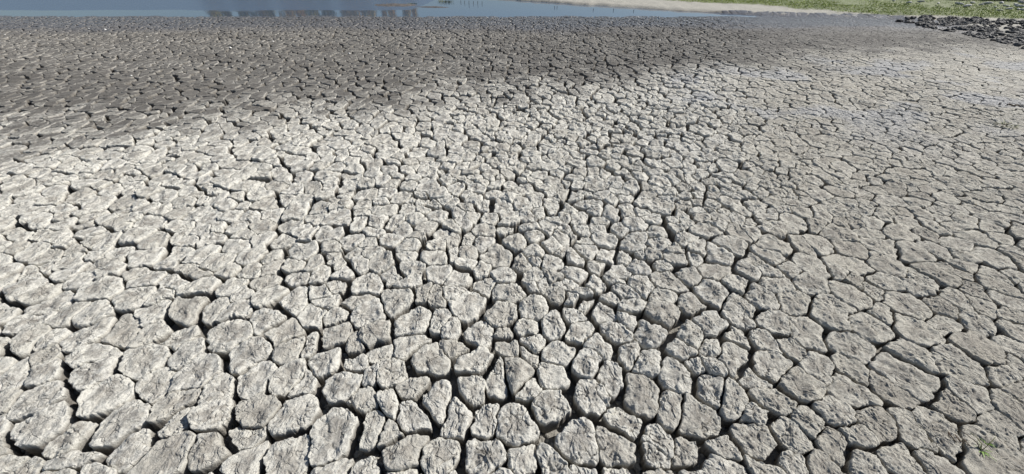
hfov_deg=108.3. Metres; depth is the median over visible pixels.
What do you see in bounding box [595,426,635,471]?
mud plate
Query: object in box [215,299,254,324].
mud plate
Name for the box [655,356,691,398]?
mud plate
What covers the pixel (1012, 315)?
mud plate
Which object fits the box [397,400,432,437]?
mud plate
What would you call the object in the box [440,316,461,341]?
mud plate
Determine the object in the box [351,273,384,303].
mud plate
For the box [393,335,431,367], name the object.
mud plate
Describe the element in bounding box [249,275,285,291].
mud plate
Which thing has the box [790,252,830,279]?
mud plate
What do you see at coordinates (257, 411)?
mud plate
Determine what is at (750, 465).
mud plate
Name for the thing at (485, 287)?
mud plate
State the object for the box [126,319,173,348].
mud plate
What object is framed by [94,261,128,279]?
mud plate
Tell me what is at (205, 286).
mud plate
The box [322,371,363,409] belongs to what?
mud plate
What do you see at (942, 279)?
mud plate
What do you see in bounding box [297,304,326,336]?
mud plate
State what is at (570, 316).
mud plate
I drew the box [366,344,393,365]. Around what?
mud plate
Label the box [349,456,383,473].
mud plate
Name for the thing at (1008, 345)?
mud plate
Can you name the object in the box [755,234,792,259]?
mud plate
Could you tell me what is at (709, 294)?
mud plate
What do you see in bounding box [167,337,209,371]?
mud plate
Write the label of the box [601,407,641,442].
mud plate
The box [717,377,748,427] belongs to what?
mud plate
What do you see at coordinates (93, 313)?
mud plate
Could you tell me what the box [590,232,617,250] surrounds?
mud plate
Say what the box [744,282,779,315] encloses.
mud plate
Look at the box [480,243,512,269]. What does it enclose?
mud plate
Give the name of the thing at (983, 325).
mud plate
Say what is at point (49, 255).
mud plate
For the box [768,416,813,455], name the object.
mud plate
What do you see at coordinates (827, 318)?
mud plate
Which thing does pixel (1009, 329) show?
mud plate
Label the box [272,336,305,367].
mud plate
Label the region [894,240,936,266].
mud plate
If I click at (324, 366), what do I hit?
mud plate
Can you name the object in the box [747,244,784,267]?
mud plate
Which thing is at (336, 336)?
mud plate
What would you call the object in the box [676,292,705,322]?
mud plate
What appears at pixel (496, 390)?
mud plate
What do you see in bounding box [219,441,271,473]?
mud plate
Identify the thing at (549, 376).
mud plate
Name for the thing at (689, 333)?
mud plate
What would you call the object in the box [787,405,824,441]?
mud plate
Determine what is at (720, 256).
mud plate
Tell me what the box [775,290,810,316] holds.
mud plate
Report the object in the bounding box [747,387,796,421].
mud plate
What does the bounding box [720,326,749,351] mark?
mud plate
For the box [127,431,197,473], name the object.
mud plate
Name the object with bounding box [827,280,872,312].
mud plate
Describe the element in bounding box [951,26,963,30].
dark clod
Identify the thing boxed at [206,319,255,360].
mud plate
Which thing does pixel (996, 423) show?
mud plate
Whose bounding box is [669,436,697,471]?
mud plate
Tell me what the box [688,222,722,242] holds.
mud plate
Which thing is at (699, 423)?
mud plate
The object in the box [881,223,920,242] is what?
mud plate
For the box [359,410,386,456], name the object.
mud plate
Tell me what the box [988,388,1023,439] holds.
mud plate
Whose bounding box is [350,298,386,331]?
mud plate
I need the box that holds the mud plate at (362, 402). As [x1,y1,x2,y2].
[346,386,380,420]
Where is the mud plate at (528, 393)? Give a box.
[515,378,541,408]
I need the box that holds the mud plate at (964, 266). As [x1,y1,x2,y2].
[943,258,977,273]
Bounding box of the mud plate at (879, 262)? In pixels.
[864,251,907,278]
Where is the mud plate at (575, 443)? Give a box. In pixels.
[554,417,598,468]
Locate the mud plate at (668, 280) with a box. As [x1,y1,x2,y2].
[649,271,688,299]
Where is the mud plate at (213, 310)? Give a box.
[201,297,230,328]
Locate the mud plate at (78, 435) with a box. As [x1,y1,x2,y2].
[41,421,99,459]
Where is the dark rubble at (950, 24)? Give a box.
[918,14,1023,43]
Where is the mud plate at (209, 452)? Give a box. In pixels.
[188,432,232,473]
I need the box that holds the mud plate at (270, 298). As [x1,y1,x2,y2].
[250,285,289,310]
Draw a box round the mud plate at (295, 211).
[281,201,310,222]
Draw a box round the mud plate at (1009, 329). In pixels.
[994,319,1023,342]
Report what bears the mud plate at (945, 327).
on the ground at (713, 6)
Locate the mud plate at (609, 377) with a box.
[596,360,623,403]
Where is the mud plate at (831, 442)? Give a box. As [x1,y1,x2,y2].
[812,426,846,467]
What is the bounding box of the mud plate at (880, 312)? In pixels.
[866,302,892,326]
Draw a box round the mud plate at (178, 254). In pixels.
[163,246,194,263]
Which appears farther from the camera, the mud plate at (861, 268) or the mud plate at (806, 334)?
the mud plate at (861, 268)
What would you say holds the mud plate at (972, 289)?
on the ground at (713, 6)
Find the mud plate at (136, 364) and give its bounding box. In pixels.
[118,343,172,383]
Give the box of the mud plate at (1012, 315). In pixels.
[993,306,1023,325]
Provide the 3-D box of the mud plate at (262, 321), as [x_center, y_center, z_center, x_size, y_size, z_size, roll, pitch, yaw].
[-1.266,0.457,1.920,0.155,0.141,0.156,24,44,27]
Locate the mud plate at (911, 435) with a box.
[885,407,937,453]
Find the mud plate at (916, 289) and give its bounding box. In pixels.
[901,278,935,299]
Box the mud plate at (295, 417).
[267,394,322,440]
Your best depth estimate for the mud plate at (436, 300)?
1.98 m
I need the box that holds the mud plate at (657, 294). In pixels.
[647,287,677,304]
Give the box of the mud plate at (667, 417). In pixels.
[654,390,681,435]
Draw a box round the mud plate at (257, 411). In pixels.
[235,392,282,430]
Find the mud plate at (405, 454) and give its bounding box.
[382,434,429,471]
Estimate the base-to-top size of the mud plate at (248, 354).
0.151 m
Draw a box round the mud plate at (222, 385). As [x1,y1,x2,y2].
[197,372,240,404]
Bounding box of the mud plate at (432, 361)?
[411,342,451,381]
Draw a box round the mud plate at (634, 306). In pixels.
[616,298,646,320]
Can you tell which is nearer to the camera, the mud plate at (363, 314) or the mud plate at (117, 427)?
the mud plate at (117, 427)
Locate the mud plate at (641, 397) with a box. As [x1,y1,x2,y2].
[622,373,659,425]
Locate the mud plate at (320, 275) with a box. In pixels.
[308,265,332,287]
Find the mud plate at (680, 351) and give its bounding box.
[662,338,697,363]
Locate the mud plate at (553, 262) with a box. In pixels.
[541,254,563,271]
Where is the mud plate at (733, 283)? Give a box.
[720,274,747,296]
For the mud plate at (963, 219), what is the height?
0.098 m
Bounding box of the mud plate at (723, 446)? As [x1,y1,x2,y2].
[700,435,742,463]
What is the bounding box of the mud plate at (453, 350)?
[438,339,469,367]
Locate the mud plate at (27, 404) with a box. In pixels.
[6,380,78,422]
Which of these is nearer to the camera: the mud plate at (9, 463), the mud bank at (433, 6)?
the mud plate at (9, 463)
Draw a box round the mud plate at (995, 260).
[971,247,1016,271]
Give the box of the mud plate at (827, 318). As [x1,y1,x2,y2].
[807,298,851,334]
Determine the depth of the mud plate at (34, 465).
1.36 m
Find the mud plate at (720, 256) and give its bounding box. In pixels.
[703,242,733,266]
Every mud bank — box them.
[375,3,417,6]
[421,6,446,7]
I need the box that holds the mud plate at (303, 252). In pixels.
[288,240,320,263]
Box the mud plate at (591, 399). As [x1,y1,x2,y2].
[573,379,610,424]
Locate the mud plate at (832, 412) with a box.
[809,395,856,429]
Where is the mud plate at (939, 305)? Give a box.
[921,296,958,320]
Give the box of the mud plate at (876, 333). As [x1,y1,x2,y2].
[847,312,894,348]
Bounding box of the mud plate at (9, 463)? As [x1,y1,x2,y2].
[0,454,30,473]
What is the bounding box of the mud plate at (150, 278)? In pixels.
[126,271,167,288]
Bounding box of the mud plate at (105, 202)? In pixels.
[81,195,117,213]
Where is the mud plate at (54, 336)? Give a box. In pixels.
[32,328,72,351]
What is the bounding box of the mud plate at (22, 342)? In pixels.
[8,323,52,359]
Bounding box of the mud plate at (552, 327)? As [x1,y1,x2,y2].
[540,309,565,346]
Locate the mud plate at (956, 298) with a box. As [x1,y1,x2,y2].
[936,287,974,311]
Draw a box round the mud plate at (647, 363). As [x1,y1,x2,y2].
[631,349,660,381]
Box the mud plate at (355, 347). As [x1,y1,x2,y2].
[346,331,366,358]
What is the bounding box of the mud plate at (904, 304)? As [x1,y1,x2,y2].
[880,291,932,321]
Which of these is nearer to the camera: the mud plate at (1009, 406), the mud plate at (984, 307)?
the mud plate at (1009, 406)
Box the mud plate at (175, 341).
[160,325,205,352]
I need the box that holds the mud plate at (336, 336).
[322,322,353,352]
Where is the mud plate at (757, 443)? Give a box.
[726,423,776,461]
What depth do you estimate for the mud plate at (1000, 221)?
2.56 m
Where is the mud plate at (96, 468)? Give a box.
[80,462,117,473]
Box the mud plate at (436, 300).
[428,284,446,313]
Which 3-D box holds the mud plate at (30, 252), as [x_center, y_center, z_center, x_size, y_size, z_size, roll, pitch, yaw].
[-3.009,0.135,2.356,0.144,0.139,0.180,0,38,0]
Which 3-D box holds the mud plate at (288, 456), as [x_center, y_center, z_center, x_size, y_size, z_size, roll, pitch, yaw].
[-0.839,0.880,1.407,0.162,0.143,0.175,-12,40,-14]
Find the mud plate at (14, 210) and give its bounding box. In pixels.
[0,201,34,221]
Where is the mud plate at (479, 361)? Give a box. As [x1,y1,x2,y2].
[454,346,493,378]
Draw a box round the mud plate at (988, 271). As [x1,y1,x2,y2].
[973,265,1013,286]
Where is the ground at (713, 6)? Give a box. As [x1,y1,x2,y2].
[7,0,1023,473]
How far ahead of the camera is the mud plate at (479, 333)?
1.81 m
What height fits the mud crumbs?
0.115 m
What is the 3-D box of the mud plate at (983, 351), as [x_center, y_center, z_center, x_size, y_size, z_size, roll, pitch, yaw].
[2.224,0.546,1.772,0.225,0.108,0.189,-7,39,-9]
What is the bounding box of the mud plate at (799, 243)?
[784,234,816,257]
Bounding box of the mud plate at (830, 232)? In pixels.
[818,223,860,242]
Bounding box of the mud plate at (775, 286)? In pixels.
[757,277,795,295]
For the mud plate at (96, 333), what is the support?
on the ground at (713, 6)
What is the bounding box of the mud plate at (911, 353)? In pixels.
[879,338,939,375]
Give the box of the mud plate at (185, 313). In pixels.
[168,296,210,330]
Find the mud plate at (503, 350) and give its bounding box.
[495,340,518,366]
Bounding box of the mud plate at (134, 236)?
[118,227,157,249]
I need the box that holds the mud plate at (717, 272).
[697,264,731,283]
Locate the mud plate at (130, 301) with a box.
[112,286,156,315]
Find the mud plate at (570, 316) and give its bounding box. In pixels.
[562,308,586,331]
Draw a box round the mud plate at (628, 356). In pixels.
[616,341,639,376]
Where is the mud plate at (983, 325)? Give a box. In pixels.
[956,308,996,338]
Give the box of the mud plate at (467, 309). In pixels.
[448,291,486,330]
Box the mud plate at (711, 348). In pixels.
[695,338,720,358]
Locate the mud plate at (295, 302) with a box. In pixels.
[279,286,310,324]
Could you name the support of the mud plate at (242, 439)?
on the ground at (713, 6)
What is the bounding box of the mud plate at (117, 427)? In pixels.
[89,399,154,454]
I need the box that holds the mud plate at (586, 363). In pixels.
[570,348,601,385]
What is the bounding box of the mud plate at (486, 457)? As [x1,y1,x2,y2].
[465,438,506,473]
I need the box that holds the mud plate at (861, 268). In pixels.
[820,254,874,277]
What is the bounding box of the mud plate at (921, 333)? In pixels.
[890,313,945,349]
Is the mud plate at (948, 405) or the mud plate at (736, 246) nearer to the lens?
the mud plate at (948, 405)
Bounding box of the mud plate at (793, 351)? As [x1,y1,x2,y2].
[776,338,806,367]
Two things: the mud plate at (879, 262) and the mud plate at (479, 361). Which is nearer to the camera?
the mud plate at (479, 361)
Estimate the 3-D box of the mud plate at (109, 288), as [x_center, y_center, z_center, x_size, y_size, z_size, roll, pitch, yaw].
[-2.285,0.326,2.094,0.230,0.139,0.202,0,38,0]
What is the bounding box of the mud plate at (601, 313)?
[590,302,616,332]
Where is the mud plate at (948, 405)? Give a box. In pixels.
[927,389,976,426]
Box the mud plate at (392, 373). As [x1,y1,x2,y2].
[377,357,408,395]
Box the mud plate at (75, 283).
[62,271,95,293]
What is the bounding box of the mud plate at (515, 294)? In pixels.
[492,283,525,309]
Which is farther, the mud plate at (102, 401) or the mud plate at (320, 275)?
the mud plate at (320, 275)
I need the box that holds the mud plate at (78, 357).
[65,343,120,369]
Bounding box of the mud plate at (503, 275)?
[489,267,516,284]
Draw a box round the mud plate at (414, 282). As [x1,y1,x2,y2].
[392,272,423,297]
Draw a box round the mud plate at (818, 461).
[805,448,842,473]
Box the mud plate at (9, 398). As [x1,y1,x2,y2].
[0,388,24,414]
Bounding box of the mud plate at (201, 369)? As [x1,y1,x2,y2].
[167,352,227,392]
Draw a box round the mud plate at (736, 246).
[711,235,747,262]
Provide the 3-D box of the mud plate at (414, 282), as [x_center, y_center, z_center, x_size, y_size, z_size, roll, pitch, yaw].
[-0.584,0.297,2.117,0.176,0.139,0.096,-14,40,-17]
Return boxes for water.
[0,0,772,18]
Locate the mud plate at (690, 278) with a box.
[674,266,701,291]
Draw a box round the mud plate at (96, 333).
[59,316,117,354]
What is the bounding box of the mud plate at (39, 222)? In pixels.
[26,213,53,231]
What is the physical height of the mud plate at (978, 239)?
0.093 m
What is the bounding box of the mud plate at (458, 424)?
[440,397,473,445]
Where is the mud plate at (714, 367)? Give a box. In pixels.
[698,353,727,378]
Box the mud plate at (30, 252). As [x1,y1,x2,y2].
[14,242,52,265]
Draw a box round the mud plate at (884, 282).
[863,272,905,294]
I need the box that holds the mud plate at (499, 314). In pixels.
[484,301,516,332]
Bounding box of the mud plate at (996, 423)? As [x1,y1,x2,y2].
[970,410,1023,449]
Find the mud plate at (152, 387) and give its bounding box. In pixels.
[135,367,175,404]
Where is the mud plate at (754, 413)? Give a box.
[737,402,768,425]
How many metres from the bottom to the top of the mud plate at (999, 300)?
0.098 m
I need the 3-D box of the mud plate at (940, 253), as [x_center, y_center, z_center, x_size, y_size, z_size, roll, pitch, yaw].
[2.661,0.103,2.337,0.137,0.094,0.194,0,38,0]
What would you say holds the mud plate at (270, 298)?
on the ground at (713, 6)
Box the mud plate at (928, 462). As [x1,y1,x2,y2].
[910,448,964,473]
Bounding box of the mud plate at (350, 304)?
[341,294,375,314]
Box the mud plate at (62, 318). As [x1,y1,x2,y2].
[42,301,91,332]
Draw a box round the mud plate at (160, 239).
[137,231,172,253]
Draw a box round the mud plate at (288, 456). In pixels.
[263,434,313,473]
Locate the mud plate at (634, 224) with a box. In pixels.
[622,216,647,233]
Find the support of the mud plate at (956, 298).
on the ground at (713, 6)
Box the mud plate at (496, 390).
[485,357,507,406]
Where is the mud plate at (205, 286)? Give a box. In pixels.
[176,276,222,302]
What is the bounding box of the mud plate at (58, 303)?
[24,290,75,315]
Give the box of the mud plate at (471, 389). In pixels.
[457,375,485,412]
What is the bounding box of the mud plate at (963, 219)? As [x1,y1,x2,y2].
[950,212,978,230]
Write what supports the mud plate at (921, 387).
on the ground at (713, 6)
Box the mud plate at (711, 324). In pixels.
[692,310,728,343]
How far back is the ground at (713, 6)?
8.49 m
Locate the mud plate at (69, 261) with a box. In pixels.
[52,252,85,271]
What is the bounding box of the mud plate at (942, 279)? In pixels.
[908,262,961,289]
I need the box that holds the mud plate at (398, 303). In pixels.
[381,288,415,326]
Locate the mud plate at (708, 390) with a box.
[693,374,723,410]
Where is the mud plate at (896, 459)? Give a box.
[872,442,925,473]
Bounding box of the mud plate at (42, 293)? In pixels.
[14,283,63,307]
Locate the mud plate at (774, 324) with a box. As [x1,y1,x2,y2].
[754,310,791,339]
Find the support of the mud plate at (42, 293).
on the ground at (713, 6)
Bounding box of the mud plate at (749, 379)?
[738,368,772,393]
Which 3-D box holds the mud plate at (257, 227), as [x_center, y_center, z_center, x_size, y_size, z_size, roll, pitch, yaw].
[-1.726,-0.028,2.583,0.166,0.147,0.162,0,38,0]
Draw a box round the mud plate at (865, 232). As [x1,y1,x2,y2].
[852,227,884,239]
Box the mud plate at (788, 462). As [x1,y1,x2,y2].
[773,450,808,473]
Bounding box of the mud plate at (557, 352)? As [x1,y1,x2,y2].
[541,340,575,371]
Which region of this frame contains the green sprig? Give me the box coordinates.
[951,426,995,459]
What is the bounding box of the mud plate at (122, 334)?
[101,314,141,351]
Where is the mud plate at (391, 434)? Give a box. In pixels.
[377,419,404,452]
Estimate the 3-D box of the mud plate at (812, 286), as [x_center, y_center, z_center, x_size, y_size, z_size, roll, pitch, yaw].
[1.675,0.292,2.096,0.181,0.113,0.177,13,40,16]
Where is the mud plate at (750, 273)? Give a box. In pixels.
[731,260,760,287]
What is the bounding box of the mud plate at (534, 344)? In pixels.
[519,334,545,359]
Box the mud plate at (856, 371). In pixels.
[829,352,868,387]
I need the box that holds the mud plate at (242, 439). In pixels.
[228,426,273,450]
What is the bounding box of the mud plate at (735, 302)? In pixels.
[720,293,755,318]
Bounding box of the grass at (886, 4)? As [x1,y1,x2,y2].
[673,0,1023,18]
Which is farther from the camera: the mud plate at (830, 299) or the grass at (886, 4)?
the grass at (886, 4)
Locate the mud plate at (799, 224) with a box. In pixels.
[777,212,806,234]
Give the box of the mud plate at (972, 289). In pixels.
[957,280,992,301]
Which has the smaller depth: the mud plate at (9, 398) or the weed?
the mud plate at (9, 398)
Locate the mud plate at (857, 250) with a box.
[830,239,867,261]
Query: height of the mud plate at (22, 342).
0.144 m
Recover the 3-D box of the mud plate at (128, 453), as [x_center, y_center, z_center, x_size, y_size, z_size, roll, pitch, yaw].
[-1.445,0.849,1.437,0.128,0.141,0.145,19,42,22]
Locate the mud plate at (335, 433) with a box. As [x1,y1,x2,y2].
[308,407,362,467]
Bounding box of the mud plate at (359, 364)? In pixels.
[344,353,369,375]
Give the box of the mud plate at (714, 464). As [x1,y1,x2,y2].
[699,453,746,473]
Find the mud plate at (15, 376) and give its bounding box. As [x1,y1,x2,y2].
[0,357,30,391]
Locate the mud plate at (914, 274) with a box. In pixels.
[905,267,938,293]
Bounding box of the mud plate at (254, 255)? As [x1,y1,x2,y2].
[235,244,268,268]
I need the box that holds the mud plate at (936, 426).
[911,406,961,463]
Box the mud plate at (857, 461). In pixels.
[841,449,887,473]
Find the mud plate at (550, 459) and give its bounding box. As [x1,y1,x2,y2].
[536,442,572,473]
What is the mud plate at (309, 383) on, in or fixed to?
on the ground at (713, 6)
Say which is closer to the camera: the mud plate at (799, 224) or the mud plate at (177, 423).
the mud plate at (177, 423)
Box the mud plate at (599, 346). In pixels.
[582,333,612,367]
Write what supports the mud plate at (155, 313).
on the ground at (713, 6)
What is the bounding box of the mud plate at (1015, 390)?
[999,381,1023,403]
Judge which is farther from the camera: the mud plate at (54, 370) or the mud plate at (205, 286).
the mud plate at (205, 286)
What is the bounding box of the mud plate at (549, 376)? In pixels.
[536,362,569,394]
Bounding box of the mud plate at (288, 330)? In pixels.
[264,317,306,347]
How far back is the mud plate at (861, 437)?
1.43 m
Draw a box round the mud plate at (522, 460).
[507,444,536,473]
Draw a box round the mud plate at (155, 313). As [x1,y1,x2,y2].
[134,299,174,327]
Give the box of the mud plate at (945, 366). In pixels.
[931,351,989,387]
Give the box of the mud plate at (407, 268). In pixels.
[399,261,425,278]
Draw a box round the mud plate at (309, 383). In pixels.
[288,368,321,400]
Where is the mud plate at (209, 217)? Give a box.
[194,209,222,226]
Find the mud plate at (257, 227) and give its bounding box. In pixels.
[249,219,278,234]
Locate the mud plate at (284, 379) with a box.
[268,358,309,404]
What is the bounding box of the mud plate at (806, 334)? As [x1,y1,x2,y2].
[787,316,826,354]
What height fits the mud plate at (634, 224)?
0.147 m
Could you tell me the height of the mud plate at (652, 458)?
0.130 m
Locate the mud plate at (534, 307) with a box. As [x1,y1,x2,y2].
[518,294,548,328]
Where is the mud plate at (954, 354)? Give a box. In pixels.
[929,343,988,381]
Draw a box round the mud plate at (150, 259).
[127,246,169,271]
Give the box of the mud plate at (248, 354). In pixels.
[229,336,273,380]
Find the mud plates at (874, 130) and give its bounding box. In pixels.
[0,10,1023,473]
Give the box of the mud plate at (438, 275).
[426,264,452,286]
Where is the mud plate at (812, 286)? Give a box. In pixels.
[791,272,829,299]
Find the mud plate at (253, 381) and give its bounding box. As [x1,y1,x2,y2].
[237,361,277,399]
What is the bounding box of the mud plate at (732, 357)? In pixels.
[718,342,747,380]
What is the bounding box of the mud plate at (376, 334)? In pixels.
[358,319,392,352]
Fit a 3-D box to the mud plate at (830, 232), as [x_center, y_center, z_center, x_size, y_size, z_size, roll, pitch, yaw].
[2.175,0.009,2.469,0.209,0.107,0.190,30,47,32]
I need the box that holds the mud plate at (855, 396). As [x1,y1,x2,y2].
[824,373,882,410]
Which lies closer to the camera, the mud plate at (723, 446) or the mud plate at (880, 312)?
the mud plate at (723, 446)
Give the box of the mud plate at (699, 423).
[676,393,720,444]
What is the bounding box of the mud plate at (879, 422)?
[848,406,896,446]
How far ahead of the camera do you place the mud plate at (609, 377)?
1.65 m
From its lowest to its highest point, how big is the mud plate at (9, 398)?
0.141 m
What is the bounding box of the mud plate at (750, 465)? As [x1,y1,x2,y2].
[739,454,785,473]
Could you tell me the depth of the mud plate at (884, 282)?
2.10 m
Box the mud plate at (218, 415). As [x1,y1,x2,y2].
[187,397,238,437]
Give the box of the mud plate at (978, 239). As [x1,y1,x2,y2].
[952,230,998,249]
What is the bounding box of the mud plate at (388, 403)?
[376,388,399,426]
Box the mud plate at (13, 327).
[2,311,57,338]
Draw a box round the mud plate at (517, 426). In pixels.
[496,403,539,449]
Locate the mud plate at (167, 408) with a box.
[146,388,201,430]
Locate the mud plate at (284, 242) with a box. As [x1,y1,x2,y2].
[270,234,297,256]
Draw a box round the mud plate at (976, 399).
[939,374,994,416]
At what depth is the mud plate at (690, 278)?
2.12 m
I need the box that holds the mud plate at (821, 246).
[801,234,833,258]
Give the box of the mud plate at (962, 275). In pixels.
[931,261,973,281]
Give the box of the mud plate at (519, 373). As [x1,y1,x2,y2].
[504,357,534,401]
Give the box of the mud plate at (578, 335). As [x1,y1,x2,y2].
[565,321,594,352]
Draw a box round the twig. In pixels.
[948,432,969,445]
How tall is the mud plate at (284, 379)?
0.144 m
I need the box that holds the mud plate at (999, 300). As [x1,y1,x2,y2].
[984,290,1023,311]
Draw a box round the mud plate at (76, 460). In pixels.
[42,450,107,472]
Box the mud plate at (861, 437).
[836,424,879,451]
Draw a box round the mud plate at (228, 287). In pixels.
[215,277,250,297]
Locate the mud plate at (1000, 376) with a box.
[983,365,1022,389]
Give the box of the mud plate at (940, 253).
[915,240,952,262]
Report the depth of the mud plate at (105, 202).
2.76 m
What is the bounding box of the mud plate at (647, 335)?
[633,319,667,351]
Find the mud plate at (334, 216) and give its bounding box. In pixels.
[320,208,352,228]
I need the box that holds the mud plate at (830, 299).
[812,293,856,316]
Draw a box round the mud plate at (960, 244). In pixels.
[938,236,973,251]
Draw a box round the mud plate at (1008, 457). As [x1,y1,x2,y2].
[956,424,1023,473]
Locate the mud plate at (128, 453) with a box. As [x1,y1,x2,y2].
[106,428,160,473]
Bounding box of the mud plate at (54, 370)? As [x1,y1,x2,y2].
[23,358,72,389]
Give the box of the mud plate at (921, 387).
[866,352,939,405]
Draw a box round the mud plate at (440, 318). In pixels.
[429,308,451,342]
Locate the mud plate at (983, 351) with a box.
[944,330,1005,367]
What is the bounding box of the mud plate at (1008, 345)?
[989,335,1023,358]
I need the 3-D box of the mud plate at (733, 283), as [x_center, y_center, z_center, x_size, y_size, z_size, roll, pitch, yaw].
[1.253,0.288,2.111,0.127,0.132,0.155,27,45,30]
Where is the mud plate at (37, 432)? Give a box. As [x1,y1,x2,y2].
[10,400,80,455]
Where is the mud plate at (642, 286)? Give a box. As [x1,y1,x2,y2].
[627,275,653,301]
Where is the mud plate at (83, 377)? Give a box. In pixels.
[68,352,122,392]
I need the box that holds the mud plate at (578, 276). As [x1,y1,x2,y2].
[560,266,587,286]
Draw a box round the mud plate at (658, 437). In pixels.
[637,423,673,460]
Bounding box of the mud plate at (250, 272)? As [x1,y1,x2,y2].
[237,262,261,281]
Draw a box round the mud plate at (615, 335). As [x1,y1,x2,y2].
[599,321,633,352]
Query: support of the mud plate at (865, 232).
on the ground at (713, 6)
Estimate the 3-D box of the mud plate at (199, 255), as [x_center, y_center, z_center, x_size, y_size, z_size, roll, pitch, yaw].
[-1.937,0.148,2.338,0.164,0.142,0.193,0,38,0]
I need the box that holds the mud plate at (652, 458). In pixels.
[639,442,670,471]
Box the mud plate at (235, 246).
[221,239,252,254]
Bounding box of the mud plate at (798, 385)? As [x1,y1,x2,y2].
[776,366,826,406]
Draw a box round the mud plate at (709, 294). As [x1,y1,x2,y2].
[691,279,728,311]
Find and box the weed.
[993,119,1018,128]
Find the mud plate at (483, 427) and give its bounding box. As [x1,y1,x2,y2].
[470,403,498,441]
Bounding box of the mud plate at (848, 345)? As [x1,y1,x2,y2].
[823,331,875,366]
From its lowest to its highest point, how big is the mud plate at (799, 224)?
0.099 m
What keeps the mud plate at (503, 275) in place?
on the ground at (713, 6)
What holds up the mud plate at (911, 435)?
on the ground at (713, 6)
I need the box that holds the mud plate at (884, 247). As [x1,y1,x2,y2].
[859,237,896,258]
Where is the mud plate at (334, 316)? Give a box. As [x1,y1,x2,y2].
[323,307,350,327]
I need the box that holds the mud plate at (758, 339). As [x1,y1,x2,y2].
[746,328,781,355]
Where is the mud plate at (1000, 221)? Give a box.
[972,212,1009,229]
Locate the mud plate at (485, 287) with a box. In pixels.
[473,278,495,304]
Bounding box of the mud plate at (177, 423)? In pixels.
[157,406,196,438]
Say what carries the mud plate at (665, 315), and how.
on the ground at (713, 6)
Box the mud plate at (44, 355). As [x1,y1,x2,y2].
[29,344,69,371]
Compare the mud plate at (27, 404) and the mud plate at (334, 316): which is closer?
the mud plate at (27, 404)
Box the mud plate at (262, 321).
[249,308,287,341]
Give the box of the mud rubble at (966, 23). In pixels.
[917,15,1023,43]
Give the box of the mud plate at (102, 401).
[76,374,143,424]
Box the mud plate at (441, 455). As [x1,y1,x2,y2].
[420,437,461,473]
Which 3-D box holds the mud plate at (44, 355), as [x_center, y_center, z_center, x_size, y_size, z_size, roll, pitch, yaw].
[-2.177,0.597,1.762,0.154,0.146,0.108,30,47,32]
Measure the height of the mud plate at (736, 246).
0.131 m
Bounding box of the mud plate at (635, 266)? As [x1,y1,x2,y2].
[626,258,651,277]
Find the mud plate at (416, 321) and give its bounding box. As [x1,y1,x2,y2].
[394,306,432,338]
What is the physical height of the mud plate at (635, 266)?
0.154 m
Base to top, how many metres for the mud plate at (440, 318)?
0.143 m
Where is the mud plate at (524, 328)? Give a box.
[514,318,538,343]
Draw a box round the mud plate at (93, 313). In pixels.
[72,299,120,329]
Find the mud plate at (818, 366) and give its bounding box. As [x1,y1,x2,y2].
[796,351,834,386]
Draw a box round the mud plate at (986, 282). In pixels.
[973,274,1023,298]
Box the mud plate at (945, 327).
[925,315,962,338]
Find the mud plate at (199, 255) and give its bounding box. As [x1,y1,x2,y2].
[182,244,222,264]
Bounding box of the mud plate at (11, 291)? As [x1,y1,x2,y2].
[2,277,52,308]
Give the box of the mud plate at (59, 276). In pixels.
[48,262,92,283]
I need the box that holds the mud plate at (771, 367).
[748,350,792,387]
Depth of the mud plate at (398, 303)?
1.97 m
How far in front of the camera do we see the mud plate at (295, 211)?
2.68 m
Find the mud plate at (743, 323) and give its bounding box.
[719,310,755,335]
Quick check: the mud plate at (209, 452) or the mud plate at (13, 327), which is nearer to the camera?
the mud plate at (209, 452)
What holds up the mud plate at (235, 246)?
on the ground at (713, 6)
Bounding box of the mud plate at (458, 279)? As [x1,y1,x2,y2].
[444,270,472,291]
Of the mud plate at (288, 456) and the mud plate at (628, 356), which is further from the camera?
the mud plate at (628, 356)
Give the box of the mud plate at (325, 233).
[315,225,345,248]
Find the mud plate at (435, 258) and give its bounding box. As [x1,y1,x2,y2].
[420,250,447,267]
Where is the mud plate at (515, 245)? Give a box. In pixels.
[502,233,526,259]
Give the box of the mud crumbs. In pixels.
[14,99,1019,473]
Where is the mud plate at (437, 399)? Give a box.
[422,379,451,429]
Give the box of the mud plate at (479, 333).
[463,321,493,351]
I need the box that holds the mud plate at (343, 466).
[310,458,354,473]
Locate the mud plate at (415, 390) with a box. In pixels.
[395,376,430,405]
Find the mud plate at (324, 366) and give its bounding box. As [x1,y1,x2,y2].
[308,347,344,385]
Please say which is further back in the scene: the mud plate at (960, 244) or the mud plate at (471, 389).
the mud plate at (960, 244)
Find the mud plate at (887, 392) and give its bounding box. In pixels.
[867,370,919,410]
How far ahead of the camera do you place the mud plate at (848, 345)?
1.77 m
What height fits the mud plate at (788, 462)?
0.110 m
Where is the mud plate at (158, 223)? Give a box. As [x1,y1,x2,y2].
[132,215,168,232]
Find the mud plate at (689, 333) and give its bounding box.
[675,319,703,350]
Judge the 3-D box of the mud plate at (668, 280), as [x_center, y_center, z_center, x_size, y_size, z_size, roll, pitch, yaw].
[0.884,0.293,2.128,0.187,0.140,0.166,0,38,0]
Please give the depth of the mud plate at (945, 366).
1.65 m
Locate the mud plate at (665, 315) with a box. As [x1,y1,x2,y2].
[642,300,680,332]
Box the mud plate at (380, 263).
[368,250,395,277]
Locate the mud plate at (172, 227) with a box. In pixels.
[164,219,195,236]
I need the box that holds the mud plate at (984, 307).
[964,294,996,320]
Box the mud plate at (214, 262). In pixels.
[199,253,236,273]
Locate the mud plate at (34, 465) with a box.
[8,456,45,473]
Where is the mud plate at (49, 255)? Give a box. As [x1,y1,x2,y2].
[28,248,63,268]
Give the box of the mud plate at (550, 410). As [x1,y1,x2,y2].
[531,389,570,432]
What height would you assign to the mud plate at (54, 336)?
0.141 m
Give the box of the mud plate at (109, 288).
[73,275,126,305]

